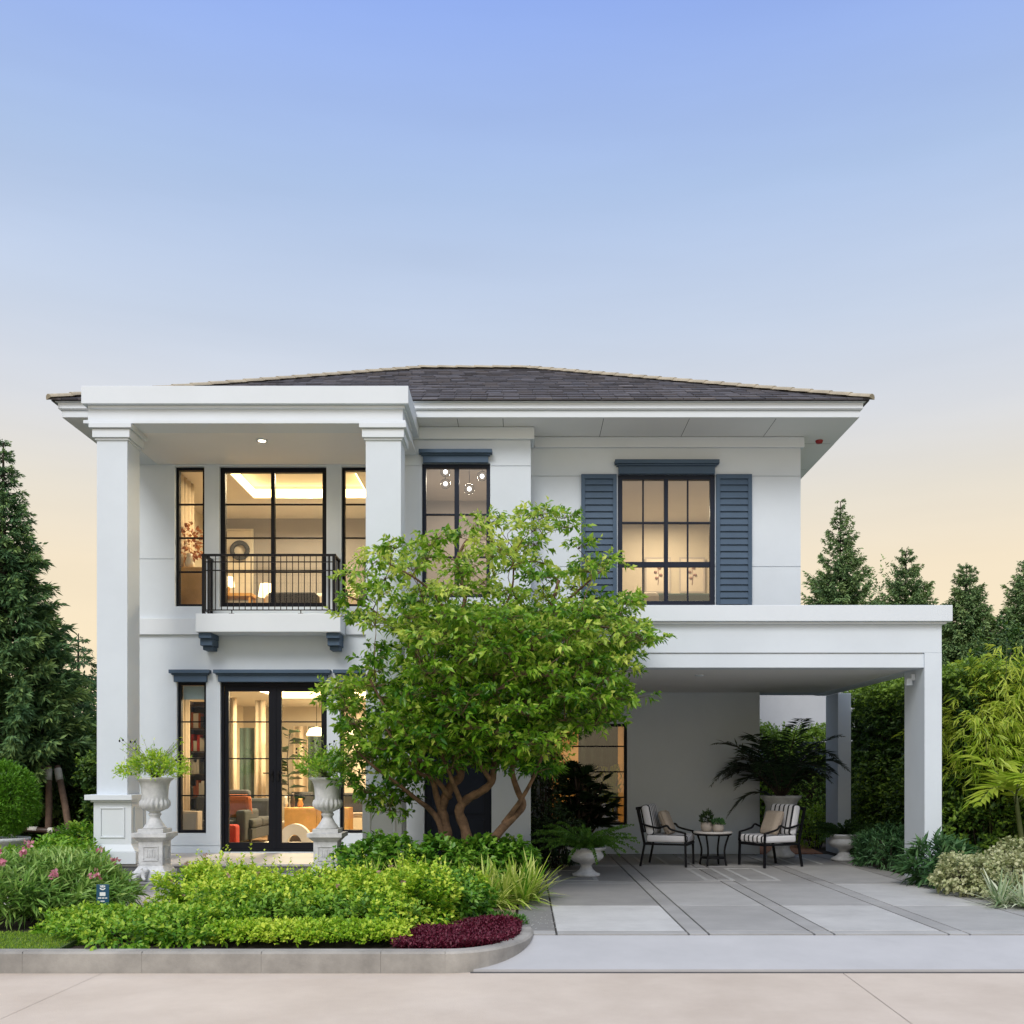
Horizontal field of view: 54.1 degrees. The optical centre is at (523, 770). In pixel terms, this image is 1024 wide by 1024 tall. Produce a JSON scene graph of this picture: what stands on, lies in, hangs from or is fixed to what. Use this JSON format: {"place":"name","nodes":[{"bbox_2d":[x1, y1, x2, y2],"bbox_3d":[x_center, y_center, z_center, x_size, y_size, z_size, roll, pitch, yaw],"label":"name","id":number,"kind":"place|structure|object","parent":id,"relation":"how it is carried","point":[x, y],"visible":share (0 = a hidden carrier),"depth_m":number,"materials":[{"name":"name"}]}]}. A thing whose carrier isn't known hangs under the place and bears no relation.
{"place":"outdoors","nodes":[
{"label":"outdoors","id":0,"kind":"place"},
{"bbox_2d":[0,929,77,948],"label":"lawn","id":1,"kind":"structure","parent":0,"point":[69,944],"depth_m":8.92,"materials":[{"name":"green plant"}]},
{"bbox_2d":[4,892,171,908],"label":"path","id":2,"kind":"structure","parent":0,"point":[151,894],"depth_m":12.24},
{"bbox_2d":[137,873,304,892],"bbox_3d":[-3.870,1.510,13.262,2.840,0.175,1.355,0,0,0],"label":"entrance step","id":3,"kind":"object","parent":2,"relation":"on","point":[149,886],"visible":0.05,"depth_m":12.79,"materials":[{"name":"grey stone"}]},
{"bbox_2d":[111,735,191,880],"bbox_3d":[-4.856,0.471,13.083,1.021,1.900,0.925,0,0,0],"label":"urn planter","id":4,"kind":"object","parent":3,"relation":"on","point":[154,836],"visible":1,"depth_m":12.95,"materials":[{"name":"stone"}]},
{"bbox_2d":[292,735,357,872],"bbox_3d":[-2.547,0.469,13.070,0.955,1.905,0.906,0,0,0],"label":"urn planter","id":5,"kind":"object","parent":3,"relation":"on","point":[326,834],"visible":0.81,"depth_m":12.95,"materials":[{"name":"stone"}]},
{"bbox_2d":[269,592,319,602],"bbox_3d":[-3.865,-2.762,16.900,0.780,0.420,0.400,0,0,0],"label":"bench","id":6,"kind":"object","parent":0,"point":[295,597],"visible":0.32,"depth_m":16.70,"materials":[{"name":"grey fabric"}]},
{"bbox_2d":[0,838,1022,948],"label":"lawn","id":7,"kind":"structure","parent":0,"point":[323,944],"depth_m":9.05,"materials":[{"name":"green plant"}]},
{"bbox_2d":[0,757,43,856],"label":"topiary","id":8,"kind":"object","parent":7,"relation":"on","point":[29,796],"visible":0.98,"depth_m":14.08,"materials":[{"name":"plant"}]},
{"bbox_2d":[0,439,96,835],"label":"conifer","id":9,"kind":"object","parent":7,"relation":"on","point":[38,726],"visible":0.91,"depth_m":18.30,"materials":[{"name":"green plant"}]},
{"bbox_2d":[44,766,52,834],"bbox_3d":[-8.590,0.747,18.122,0.146,1.678,0.605,0,0,-23],"label":"support stake","id":10,"kind":"object","parent":7,"relation":"on","point":[49,803],"visible":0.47,"depth_m":18.15,"materials":[{"name":"brown wood"}]},
{"bbox_2d":[12,727,96,843],"bbox_3d":[-11.203,0.248,20.996,9.275,2.842,1.739,0,0,0],"label":"hedge","id":11,"kind":"object","parent":7,"relation":"on","point":[58,820],"visible":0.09,"depth_m":20.50,"materials":[{"name":"green plant"}]},
{"bbox_2d":[12,683,96,817],"bbox_3d":[-9.606,-0.074,21.467,3.750,3.848,3.739,0,0,0],"label":"conifer","id":12,"kind":"object","parent":7,"relation":"on","point":[86,710],"visible":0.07,"depth_m":20.61,"materials":[{"name":"green plant"}]},
{"bbox_2d":[54,765,70,828],"bbox_3d":[-8.267,0.747,18.098,0.144,1.697,0.930,0,0,-43],"label":"support stake","id":13,"kind":"object","parent":7,"relation":"on","point":[59,779],"visible":0.54,"depth_m":18.17,"materials":[{"name":"brown wood"}]},
{"bbox_2d":[44,819,93,845],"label":"green bush","id":14,"kind":"object","parent":7,"relation":"on","point":[73,829],"visible":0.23,"depth_m":15.06,"materials":[{"name":"green plant"}]},
{"bbox_2d":[30,831,110,861],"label":"green bush","id":15,"kind":"object","parent":7,"relation":"on","point":[68,841],"visible":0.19,"depth_m":13.57,"materials":[{"name":"green plant"}]},
{"bbox_2d":[0,839,150,930],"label":"oleander","id":16,"kind":"object","parent":7,"relation":"on","point":[14,868],"visible":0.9,"depth_m":10.19,"materials":[{"name":"green plant"}]},
{"bbox_2d":[60,633,96,720],"bbox_3d":[-10.646,-0.715,24.047,3.308,5.128,3.628,0,0,0],"label":"conifer","id":17,"kind":"object","parent":7,"relation":"on","point":[83,662],"visible":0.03,"depth_m":23.93,"materials":[{"name":"green plant"}]},
{"bbox_2d":[70,749,96,840],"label":"hedge","id":18,"kind":"object","parent":7,"relation":"on","point":[90,767],"visible":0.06,"depth_m":17.22,"materials":[{"name":"green plant"}]},
{"bbox_2d":[29,899,142,936],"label":"green bush","id":19,"kind":"object","parent":7,"relation":"on","point":[87,907],"visible":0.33,"depth_m":9.54,"materials":[{"name":"green plant"}]},
{"bbox_2d":[45,903,206,950],"bbox_3d":[-3.626,1.463,9.243,1.336,0.425,1.426,0,0,-44],"label":"green bush","id":20,"kind":"object","parent":7,"relation":"on","point":[92,932],"visible":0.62,"depth_m":8.95,"materials":[{"name":"green plant"}]},
{"bbox_2d":[127,897,272,948],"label":"green bush","id":21,"kind":"object","parent":7,"relation":"on","point":[181,911],"visible":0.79,"depth_m":9.03,"materials":[{"name":"green plant"}]},
{"bbox_2d":[130,844,278,912],"bbox_3d":[-3.256,1.230,10.794,1.502,0.858,2.465,0,0,0],"label":"golden bush","id":22,"kind":"object","parent":7,"relation":"on","point":[190,870],"visible":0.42,"depth_m":10.40,"materials":[{"name":"green plant"}]},
{"bbox_2d":[159,843,297,929],"bbox_3d":[-2.899,1.238,10.360,1.828,0.863,2.184,0,0,14],"label":"golden bush","id":23,"kind":"object","parent":7,"relation":"on","point":[213,890],"visible":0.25,"depth_m":10.04,"materials":[{"name":"green plant"}]},
{"bbox_2d":[225,888,357,938],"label":"green bush","id":24,"kind":"object","parent":7,"relation":"on","point":[257,909],"visible":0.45,"depth_m":9.42,"materials":[{"name":"green plant"}]},
{"bbox_2d":[226,854,371,922],"bbox_3d":[-2.095,1.250,10.456,1.858,0.777,2.239,0,0,0],"label":"golden bush","id":25,"kind":"object","parent":7,"relation":"on","point":[300,880],"visible":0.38,"depth_m":9.93,"materials":[{"name":"green plant"}]},
{"bbox_2d":[200,914,416,946],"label":"hedge","id":26,"kind":"object","parent":7,"relation":"on","point":[312,929],"visible":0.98,"depth_m":8.87,"materials":[{"name":"green plant"}]},
{"bbox_2d":[326,829,400,886],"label":"green bush","id":27,"kind":"object","parent":7,"relation":"on","point":[352,851],"visible":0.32,"depth_m":12.17,"materials":[{"name":"green plant"}]},
{"bbox_2d":[301,885,431,938],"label":"green bush","id":28,"kind":"object","parent":7,"relation":"on","point":[345,902],"visible":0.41,"depth_m":9.44,"materials":[{"name":"green plant"}]},
{"bbox_2d":[297,848,474,922],"bbox_3d":[-1.399,1.231,10.288,1.951,0.867,1.981,0,0,-41],"label":"golden bush","id":29,"kind":"object","parent":7,"relation":"on","point":[379,879],"visible":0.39,"depth_m":10.02,"materials":[{"name":"green plant"}]},
{"bbox_2d":[360,831,433,873],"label":"green bush","id":30,"kind":"object","parent":7,"relation":"on","point":[392,846],"visible":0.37,"depth_m":11.92,"materials":[{"name":"green plant"}]},
{"bbox_2d":[347,844,491,930],"bbox_3d":[-1.078,1.224,10.140,1.337,0.860,2.327,0,0,17],"label":"golden bush","id":31,"kind":"object","parent":7,"relation":"on","point":[408,889],"visible":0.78,"depth_m":9.72,"materials":[{"name":"green plant"}]},
{"bbox_2d":[412,830,484,875],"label":"green bush","id":32,"kind":"object","parent":7,"relation":"on","point":[453,847],"visible":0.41,"depth_m":11.89,"materials":[{"name":"green plant"}]},
{"bbox_2d":[413,864,500,919],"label":"green bush","id":33,"kind":"object","parent":7,"relation":"on","point":[478,903],"visible":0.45,"depth_m":10.17,"materials":[{"name":"green plant"}]},
{"bbox_2d":[390,914,523,948],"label":"ground cover","id":34,"kind":"object","parent":7,"relation":"on","point":[479,930],"visible":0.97,"depth_m":8.98,"materials":[{"name":"purple plant"}]},
{"bbox_2d":[448,832,513,880],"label":"green bush","id":35,"kind":"object","parent":7,"relation":"on","point":[476,841],"visible":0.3,"depth_m":12.18,"materials":[{"name":"green plant"}]},
{"bbox_2d":[307,496,675,865],"bbox_3d":[-0.417,-0.939,12.447,4.786,5.078,3.230,0,0,0],"label":"tree","id":36,"kind":"object","parent":7,"relation":"on","point":[526,640],"visible":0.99,"depth_m":11.99,"materials":[{"name":"green plant"}]},
{"bbox_2d":[46,365,952,876],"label":"house","id":37,"kind":"structure","parent":7,"relation":"on","point":[314,481],"depth_m":15.80,"materials":[{"name":"paint"}]},
{"bbox_2d":[183,700,189,810],"bbox_3d":[-5.623,-0.037,16.527,0.074,2.630,0.554,0,0,0],"label":"curtain","id":38,"kind":"object","parent":37,"relation":"hanging from","point":[186,750],"visible":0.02,"depth_m":16.63,"materials":[{"name":"fabric"}]},
{"bbox_2d":[181,474,193,566],"bbox_3d":[-5.623,-3.712,16.676,0.075,2.280,0.852,0,0,0],"label":"curtain","id":39,"kind":"object","parent":37,"relation":"hanging from","point":[187,497],"visible":0.41,"depth_m":16.63,"materials":[{"name":"fabric"}]},
{"bbox_2d":[168,669,210,832],"bbox_3d":[-5.253,-0.299,15.860,0.635,2.570,0.280,0,0,0],"label":"window","id":40,"kind":"structure","parent":37,"relation":"in","point":[184,677],"depth_m":15.91,"materials":[{"name":"black metal"}]},
{"bbox_2d":[177,468,203,605],"bbox_3d":[-5.280,-3.700,15.955,0.457,2.202,0.090,0,0,0],"label":"window","id":41,"kind":"structure","parent":37,"relation":"in","point":[179,470],"depth_m":15.91,"materials":[{"name":"black metal"}]},
{"bbox_2d":[181,567,201,603],"bbox_3d":[-5.412,-2.929,16.525,0.560,0.755,0.450,0,0,0],"label":"chest","id":42,"kind":"object","parent":37,"relation":"on","point":[191,588],"visible":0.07,"depth_m":16.30,"materials":[{"name":"brown wood"}]},
{"bbox_2d":[181,522,202,566],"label":"dried flowers","id":43,"kind":"object","parent":42,"relation":"on","point":[189,560],"visible":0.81,"depth_m":16.42,"materials":[{"name":"orange plant"}]},
{"bbox_2d":[190,701,203,809],"bbox_3d":[-5.532,0.036,17.600,0.650,2.500,0.320,0,0,0],"label":"bookshelf","id":44,"kind":"object","parent":37,"relation":"on","point":[197,751],"visible":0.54,"depth_m":17.50,"materials":[{"name":"brown wood"}]},
{"bbox_2d":[190,790,258,840],"bbox_3d":[-5.200,0.761,17.250,1.060,0.850,0.900,0,0,0],"label":"armchair","id":45,"kind":"object","parent":37,"relation":"on","point":[242,817],"visible":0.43,"depth_m":16.84,"materials":[{"name":"grey fabric"}]},
{"bbox_2d":[196,796,268,841],"bbox_3d":[-5.080,0.856,17.770,0.980,0.860,1.540,0,0,0],"label":"sofa","id":46,"kind":"object","parent":37,"relation":"on","point":[259,827],"visible":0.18,"depth_m":17.59,"materials":[{"name":"grey fabric"}]},
{"bbox_2d":[230,697,236,789],"bbox_3d":[-5.405,-0.037,18.602,0.145,2.630,0.069,0,0,5],"label":"curtain","id":47,"kind":"object","parent":37,"relation":"hanging from","point":[233,744],"visible":0.53,"depth_m":18.60,"materials":[{"name":"fabric"}]},
{"bbox_2d":[227,529,253,593],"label":"wall panel","id":48,"kind":"structure","parent":37,"relation":"attached to","point":[239,549],"depth_m":19.36,"materials":[{"name":"fabric"}]},
{"bbox_2d":[240,728,253,797],"bbox_3d":[-5.385,0.225,19.503,0.281,2.107,0.074,0,0,0],"label":"curtain","id":49,"kind":"object","parent":37,"relation":"hanging from","point":[246,765],"visible":0.63,"depth_m":19.51,"materials":[{"name":"fabric"}]},
{"bbox_2d":[255,700,265,836],"bbox_3d":[-5.069,-0.037,19.303,0.193,2.630,0.074,0,0,0],"label":"curtain","id":50,"kind":"object","parent":37,"relation":"hanging from","point":[260,748],"visible":0.84,"depth_m":19.31,"materials":[{"name":"fabric"}]},
{"bbox_2d":[213,669,330,851],"bbox_3d":[-3.956,-0.149,15.860,1.835,2.870,0.280,0,0,0],"label":"french door","id":51,"kind":"structure","parent":37,"relation":"in","point":[275,682],"depth_m":15.92,"materials":[{"name":"black paint"}]},
{"bbox_2d":[221,468,325,606],"bbox_3d":[-3.966,-3.696,15.955,1.683,2.209,0.090,0,0,0],"label":"window","id":52,"kind":"structure","parent":37,"relation":"in","point":[224,471],"depth_m":15.91,"materials":[{"name":"black glass"}]},
{"bbox_2d":[282,726,305,829],"bbox_3d":[-4.454,0.229,19.000,0.753,2.115,0.753,0,0,0],"label":"bookshelf","id":53,"kind":"object","parent":37,"relation":"on","point":[284,749],"visible":0.45,"depth_m":18.99,"materials":[{"name":"white paint"}]},
{"bbox_2d":[293,726,307,791],"bbox_3d":[-4.803,0.163,21.603,0.320,2.230,0.074,0,0,0],"label":"curtain","id":54,"kind":"object","parent":37,"relation":"hanging from","point":[303,781],"visible":0.48,"depth_m":21.61,"materials":[{"name":"fabric"}]},
{"bbox_2d":[284,807,352,841],"bbox_3d":[-3.715,0.976,18.192,1.170,0.620,0.416,0,0,0],"label":"table","id":55,"kind":"object","parent":37,"relation":"on","point":[309,818],"visible":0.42,"depth_m":17.98,"materials":[{"name":"brown wood"}]},
{"bbox_2d":[342,468,365,605],"bbox_3d":[-2.652,-3.700,15.955,0.457,2.202,0.090,0,0,0],"label":"window","id":56,"kind":"structure","parent":37,"relation":"in","point":[344,470],"depth_m":15.91,"materials":[{"name":"black metal"}]},
{"bbox_2d":[419,449,491,596],"bbox_3d":[-1.044,-3.780,15.395,1.120,2.235,0.250,0,0,0],"label":"window","id":57,"kind":"structure","parent":37,"relation":"in","point":[456,460],"depth_m":15.43,"materials":[{"name":"black paint"}]},
{"bbox_2d":[425,707,491,864],"bbox_3d":[-1.015,0.225,15.506,1.027,2.586,0.068,0,0,0],"label":"entrance door","id":58,"kind":"structure","parent":37,"relation":"in","point":[478,813],"depth_m":15.47,"materials":[{"name":"black paint"}]},
{"bbox_2d":[550,724,626,824],"bbox_3d":[1.194,0.071,18.705,1.431,1.874,0.090,0,0,0],"label":"window","id":59,"kind":"structure","parent":37,"relation":"in","point":[612,725],"depth_m":18.66,"materials":[{"name":"black metal"}]},
{"bbox_2d":[578,727,617,820],"bbox_3d":[1.494,0.118,20.203,0.798,2.540,0.074,0,0,0],"label":"curtain","id":60,"kind":"object","parent":37,"relation":"hanging from","point":[607,757],"visible":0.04,"depth_m":20.21,"materials":[{"name":"beige fabric"}]},
{"bbox_2d":[645,557,670,592],"bbox_3d":[2.717,-3.963,20.334,0.520,0.720,0.070,0,0,0],"label":"framed picture","id":61,"kind":"object","parent":37,"relation":"attached to","point":[654,579],"visible":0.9,"depth_m":20.34,"materials":[{"name":"paper"}]},
{"bbox_2d":[614,459,719,604],"bbox_3d":[2.247,-3.743,15.840,1.638,2.271,0.240,0,0,0],"label":"window","id":62,"kind":"structure","parent":37,"relation":"in","point":[665,470],"depth_m":15.87,"materials":[{"name":"black paint"}]},
{"bbox_2d":[679,557,704,592],"bbox_3d":[3.409,-3.963,20.334,0.520,0.720,0.070,0,0,0],"label":"framed picture","id":63,"kind":"object","parent":37,"relation":"attached to","point":[696,580],"visible":0.81,"depth_m":20.34,"materials":[{"name":"paper"}]},
{"bbox_2d":[486,833,542,893],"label":"green bush","id":64,"kind":"object","parent":7,"relation":"on","point":[516,847],"visible":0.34,"depth_m":12.33,"materials":[{"name":"green plant"}]},
{"bbox_2d":[499,853,564,905],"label":"striped clump","id":65,"kind":"object","parent":7,"relation":"on","point":[523,895],"visible":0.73,"depth_m":11.57,"materials":[{"name":"green plant"}]},
{"bbox_2d":[508,848,567,902],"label":"striped clump","id":66,"kind":"object","parent":7,"relation":"on","point":[538,881],"visible":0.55,"depth_m":12.01,"materials":[{"name":"green plant"}]},
{"bbox_2d":[760,845,822,854],"bbox_3d":[5.100,1.568,19.710,1.400,0.060,2.180,0,0,0],"label":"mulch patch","id":67,"kind":"object","parent":7,"relation":"on","point":[794,849],"visible":0.36,"depth_m":19.31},
{"bbox_2d":[794,802,825,848],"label":"shrub","id":68,"kind":"object","parent":67,"relation":"on","point":[815,838],"visible":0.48,"depth_m":20.09,"materials":[{"name":"green plant"}]},
{"bbox_2d":[760,719,854,837],"bbox_3d":[5.842,0.193,23.279,3.856,2.947,1.751,0,0,0],"label":"hedge","id":69,"kind":"object","parent":7,"relation":"on","point":[811,794],"visible":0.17,"depth_m":22.78,"materials":[{"name":"green plant"}]},
{"bbox_2d":[760,690,854,741],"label":"neighbouring house","id":70,"kind":"structure","parent":7,"relation":"on","point":[777,710],"depth_m":27.00,"materials":[{"name":"paint"}]},
{"bbox_2d":[846,819,904,872],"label":"shrub","id":71,"kind":"object","parent":7,"relation":"on","point":[877,853],"visible":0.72,"depth_m":15.99,"materials":[{"name":"green plant"}]},
{"bbox_2d":[841,653,1023,857],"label":"hedge","id":72,"kind":"object","parent":7,"relation":"on","point":[878,764],"visible":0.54,"depth_m":17.72,"materials":[{"name":"green plant"}]},
{"bbox_2d":[888,827,988,888],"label":"blue green plant","id":73,"kind":"object","parent":7,"relation":"on","point":[912,863],"visible":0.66,"depth_m":13.39,"materials":[{"name":"green plant"}]},
{"bbox_2d":[892,670,1023,832],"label":"bamboo","id":74,"kind":"object","parent":7,"relation":"on","point":[945,735],"visible":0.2,"depth_m":15.10,"materials":[{"name":"green plant"}]},
{"bbox_2d":[926,850,1006,897],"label":"variegated bush","id":75,"kind":"object","parent":7,"relation":"on","point":[942,873],"visible":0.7,"depth_m":12.35,"materials":[{"name":"green plant"}]},
{"bbox_2d":[942,780,1023,867],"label":"shrub","id":76,"kind":"object","parent":7,"relation":"on","point":[960,813],"visible":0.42,"depth_m":14.46,"materials":[{"name":"green plant"}]},
{"bbox_2d":[943,643,1023,852],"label":"bamboo","id":77,"kind":"object","parent":7,"relation":"on","point":[1004,724],"visible":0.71,"depth_m":14.57,"materials":[{"name":"green plant"}]},
{"bbox_2d":[957,754,1023,871],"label":"palm","id":78,"kind":"object","parent":7,"relation":"on","point":[1010,782],"visible":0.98,"depth_m":13.87,"materials":[{"name":"green plant"}]},
{"bbox_2d":[961,846,1023,902],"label":"variegated bush","id":79,"kind":"object","parent":7,"relation":"on","point":[1007,860],"visible":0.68,"depth_m":12.04,"materials":[{"name":"green plant"}]},
{"bbox_2d":[966,868,1023,907],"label":"striped clump","id":80,"kind":"object","parent":7,"relation":"on","point":[995,898],"visible":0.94,"depth_m":11.51,"materials":[{"name":"green plant"}]},
{"bbox_2d":[977,835,1023,878],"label":"variegated bush","id":81,"kind":"object","parent":7,"relation":"on","point":[1011,843],"visible":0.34,"depth_m":13.21,"materials":[{"name":"green plant"}]},
{"bbox_2d":[0,972,1023,1023],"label":"road","id":82,"kind":"structure","parent":0,"point":[511,998],"depth_m":7.48,"materials":[{"name":"concrete"}]},
{"bbox_2d":[0,927,532,972],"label":"kerb","id":83,"kind":"structure","parent":82,"relation":"on","point":[463,960],"depth_m":8.40,"materials":[{"name":"concrete"}]},
{"bbox_2d":[0,0,1023,716],"label":"sky","id":84,"kind":"structure","parent":0,"point":[809,194],"materials":[{"name":"blue"}]},
{"bbox_2d":[644,592,708,600],"bbox_3d":[3.007,-2.824,19.450,1.740,1.020,1.500,0,0,0],"label":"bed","id":85,"kind":"object","parent":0,"point":[653,596],"visible":0.16,"depth_m":18.74,"materials":[{"name":"beige fabric"}]},
{"bbox_2d":[470,862,1023,973],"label":"paving bed","id":86,"kind":"object","parent":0,"point":[722,972],"visible":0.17,"depth_m":8.42,"materials":[{"name":"grey concrete"}]},
{"bbox_2d":[473,935,1023,971],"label":"driveway ramp","id":87,"kind":"structure","parent":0,"point":[771,953],"depth_m":8.87,"materials":[{"name":"concrete"}]},
{"bbox_2d":[518,854,1023,934],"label":"paving","id":88,"kind":"structure","parent":0,"point":[626,894],"depth_m":11.70,"materials":[{"name":"grey concrete"}]},
{"bbox_2d":[531,743,568,859],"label":"shrub","id":89,"kind":"object","parent":88,"relation":"on","point":[553,795],"visible":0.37,"depth_m":17.35,"materials":[{"name":"green plant"}]},
{"bbox_2d":[531,802,584,869],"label":"shrub","id":90,"kind":"object","parent":88,"relation":"on","point":[554,859],"visible":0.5,"depth_m":15.79,"materials":[{"name":"green plant"}]},
{"bbox_2d":[539,760,624,832],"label":"broadleaf plant","id":91,"kind":"object","parent":88,"relation":"on","point":[581,805],"visible":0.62,"depth_m":17.43,"materials":[{"name":"green plant"}]},
{"bbox_2d":[530,821,639,876],"bbox_3d":[0.913,1.141,14.773,1.666,0.807,1.962,0,0,0],"label":"urn planter","id":92,"kind":"object","parent":88,"relation":"on","point":[586,847],"visible":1,"depth_m":14.58,"materials":[{"name":"stone"}]},
{"bbox_2d":[636,803,694,867],"bbox_3d":[2.318,1.047,16.419,0.832,0.998,0.700,0,0,20],"label":"armchair","id":93,"kind":"object","parent":88,"relation":"on","point":[652,827],"visible":0.91,"depth_m":16.21,"materials":[{"name":"white fabric"}]},
{"bbox_2d":[553,856,821,880],"bbox_3d":[2.700,1.551,16.150,4.500,0.014,4.100,0,0,0],"label":"paving inlay","id":94,"kind":"object","parent":88,"relation":"on","point":[556,875],"visible":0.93,"depth_m":15.37,"materials":[{"name":"grey concrete"}]},
{"bbox_2d":[693,830,732,865],"bbox_3d":[3.089,1.268,16.400,0.630,0.555,0.630,0,0,0],"label":"side table","id":95,"kind":"object","parent":88,"relation":"on","point":[698,833],"visible":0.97,"depth_m":16.26,"materials":[{"name":"stone"}]},
{"bbox_2d":[738,804,805,867],"bbox_3d":[4.029,1.047,16.323,0.833,0.998,0.700,0,0,-24],"label":"armchair","id":96,"kind":"object","parent":88,"relation":"on","point":[788,831],"visible":0.91,"depth_m":16.14,"materials":[{"name":"fabric"}]},
{"bbox_2d":[760,810,783,834],"bbox_3d":[4.022,0.843,16.276,0.140,0.408,0.408,24,-9,-22],"label":"throw pillow","id":97,"kind":"object","parent":96,"relation":"on","point":[772,820],"visible":0.91,"depth_m":16.18,"materials":[{"name":"beige fabric"}]},
{"bbox_2d":[709,718,852,857],"bbox_3d":[4.511,0.333,17.845,2.468,2.425,2.451,0,0,0],"label":"urn planter","id":98,"kind":"object","parent":88,"relation":"on","point":[774,779],"visible":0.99,"depth_m":17.66,"materials":[{"name":"stone"}]},
{"bbox_2d":[807,819,883,860],"bbox_3d":[5.559,1.178,17.297,1.233,0.734,1.420,0,0,0],"label":"urn planter","id":99,"kind":"object","parent":88,"relation":"on","point":[839,839],"visible":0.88,"depth_m":17.14,"materials":[{"name":"stone"}]},
{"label":"lawn","id":100,"kind":"structure","parent":0,"visible":0},
{"bbox_2d":[801,498,888,689],"bbox_3d":[9.334,-3.135,29.887,5.150,9.967,4.861,0,0,0],"label":"conifer","id":101,"kind":"object","parent":100,"relation":"on","point":[846,590],"visible":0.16,"depth_m":29.67,"materials":[{"name":"green plant"}]},
{"bbox_2d":[873,546,940,680],"bbox_3d":[11.830,-2.518,31.034,4.789,8.732,4.245,0,0,34],"label":"conifer","id":102,"kind":"object","parent":100,"relation":"on","point":[899,591],"visible":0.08,"depth_m":30.78,"materials":[{"name":"green plant"}]},
{"bbox_2d":[941,564,1002,666],"bbox_3d":[12.761,-2.070,29.042,3.962,7.838,3.708,0,0,42],"label":"conifer","id":103,"kind":"object","parent":100,"relation":"on","point":[958,641],"visible":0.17,"depth_m":28.65,"materials":[{"name":"green plant"}]},
{"bbox_2d":[962,614,1023,685],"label":"bushy tree","id":104,"kind":"object","parent":100,"relation":"on","point":[981,650],"visible":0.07,"depth_m":24.81,"materials":[{"name":"green plant"}]},
{"bbox_2d":[981,560,1023,667],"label":"conifer","id":105,"kind":"object","parent":100,"relation":"on","point":[1011,612],"visible":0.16,"depth_m":27.81,"materials":[{"name":"green plant"}]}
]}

